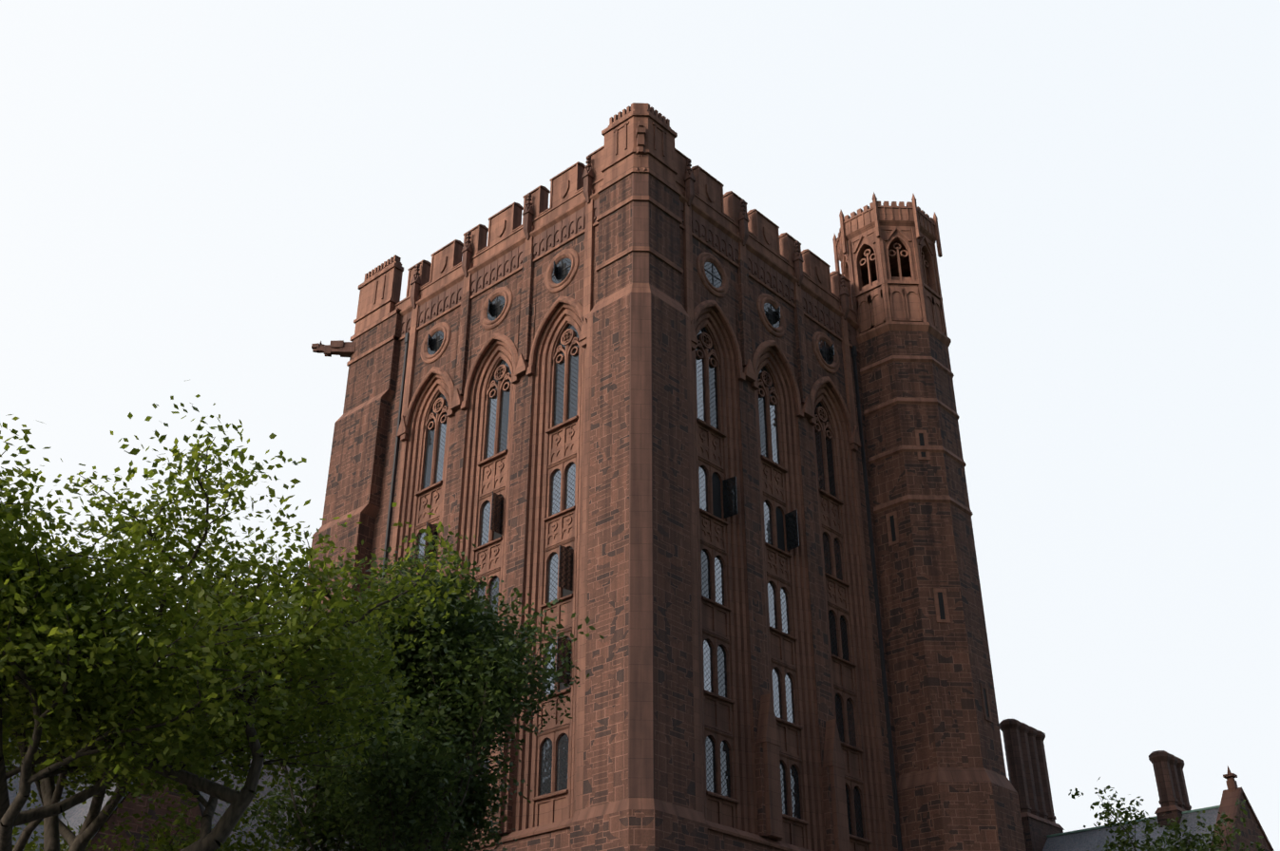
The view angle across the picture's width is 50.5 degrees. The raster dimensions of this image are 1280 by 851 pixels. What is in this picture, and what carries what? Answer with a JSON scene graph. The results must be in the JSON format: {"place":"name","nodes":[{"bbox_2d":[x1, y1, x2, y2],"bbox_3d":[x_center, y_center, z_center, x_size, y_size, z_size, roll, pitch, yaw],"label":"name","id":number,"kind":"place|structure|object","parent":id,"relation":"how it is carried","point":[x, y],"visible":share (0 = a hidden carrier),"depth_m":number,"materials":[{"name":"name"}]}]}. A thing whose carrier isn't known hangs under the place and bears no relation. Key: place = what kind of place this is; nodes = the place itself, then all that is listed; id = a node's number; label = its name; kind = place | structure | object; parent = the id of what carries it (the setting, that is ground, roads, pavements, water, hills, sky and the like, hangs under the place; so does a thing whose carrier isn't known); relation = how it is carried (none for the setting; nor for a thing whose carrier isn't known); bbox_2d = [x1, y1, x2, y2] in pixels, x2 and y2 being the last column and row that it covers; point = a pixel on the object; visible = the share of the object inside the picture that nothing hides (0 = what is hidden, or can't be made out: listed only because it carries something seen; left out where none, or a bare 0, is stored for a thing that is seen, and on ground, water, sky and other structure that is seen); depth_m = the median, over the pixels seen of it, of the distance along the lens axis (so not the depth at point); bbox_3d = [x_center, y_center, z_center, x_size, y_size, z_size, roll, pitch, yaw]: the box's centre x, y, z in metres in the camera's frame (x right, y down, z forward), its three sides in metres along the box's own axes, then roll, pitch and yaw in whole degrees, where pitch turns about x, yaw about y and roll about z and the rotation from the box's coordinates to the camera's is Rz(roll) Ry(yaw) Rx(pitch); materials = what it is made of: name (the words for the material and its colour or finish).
{"place":"outdoors","nodes":[
{"label":"outdoors","id":0,"kind":"place"},
{"bbox_2d":[0,380,478,850],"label":"tree","id":1,"kind":"object","parent":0,"point":[52,607],"depth_m":16.86,"materials":[{"name":"green plant"}]},
{"bbox_2d":[208,529,604,850],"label":"dense tree","id":2,"kind":"object","parent":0,"point":[495,646],"depth_m":23.77,"materials":[{"name":"green plant"}]},
{"bbox_2d":[0,0,1279,850],"label":"sky","id":3,"kind":"structure","parent":0,"point":[203,193],"materials":[{"name":"white"}]},
{"bbox_2d":[428,262,989,717],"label":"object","id":4,"kind":"object","parent":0,"point":[716,481],"visible":0.12,"depth_m":53.16,"materials":[{"name":"black glass"}]},
{"label":"ground","id":5,"kind":"structure","parent":0,"visible":0},
{"bbox_2d":[84,167,1270,850],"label":"brick wall","id":6,"kind":"structure","parent":5,"relation":"on","point":[938,675],"depth_m":52.36,"materials":[{"name":"brown brick"}]},
{"bbox_2d":[311,154,859,799],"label":"trim","id":7,"kind":"structure","parent":6,"relation":"attached to","point":[640,622],"depth_m":49.60,"materials":[{"name":"brown stone"}]},
{"bbox_2d":[5,702,1219,850],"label":"wing slate roofs","id":8,"kind":"structure","parent":6,"relation":"on","point":[1082,841],"depth_m":44.29,"materials":[{"name":"grey stone"}]},
{"bbox_2d":[1047,805,1220,838],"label":"roof ridge","id":9,"kind":"structure","parent":8,"relation":"on","point":[1155,817],"depth_m":61.53,"materials":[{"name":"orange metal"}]},
{"bbox_2d":[415,353,856,791],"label":"window frames","id":10,"kind":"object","parent":6,"relation":"on","point":[563,741],"visible":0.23,"depth_m":50.81,"materials":[{"name":"white"}]},
{"bbox_2d":[381,259,902,850],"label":"trim","id":11,"kind":"structure","parent":6,"relation":"attached to","point":[881,649],"depth_m":56.37,"materials":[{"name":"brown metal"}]},
{"bbox_2d":[422,258,863,839],"bbox_3d":[-4.107,7.533,47.341,18.000,32.050,51.070,-25,-38,36],"label":"dark window glass","id":12,"kind":"object","parent":6,"relation":"attached to","point":[729,509],"visible":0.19,"depth_m":51.65,"materials":[{"name":"black glass"}]},
{"bbox_2d":[193,698,1182,850],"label":"chimney plinths","id":13,"kind":"object","parent":6,"relation":"attached to","point":[1036,832],"visible":0.25,"depth_m":62.42,"materials":[{"name":"brown brick"}]},
{"bbox_2d":[197,585,1191,822],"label":"chimneys","id":14,"kind":"object","parent":6,"relation":"on","point":[1026,764],"visible":0.56,"depth_m":64.23,"materials":[{"name":"brown brick"}]},
{"bbox_2d":[313,102,1274,850],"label":"tower","id":15,"kind":"structure","parent":6,"relation":"attached to","point":[886,255],"depth_m":53.31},
{"bbox_2d":[1068,777,1264,850],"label":"tree","id":16,"kind":"object","parent":5,"relation":"on","point":[1215,840],"depth_m":53.39,"materials":[{"name":"green plant"}]}
]}

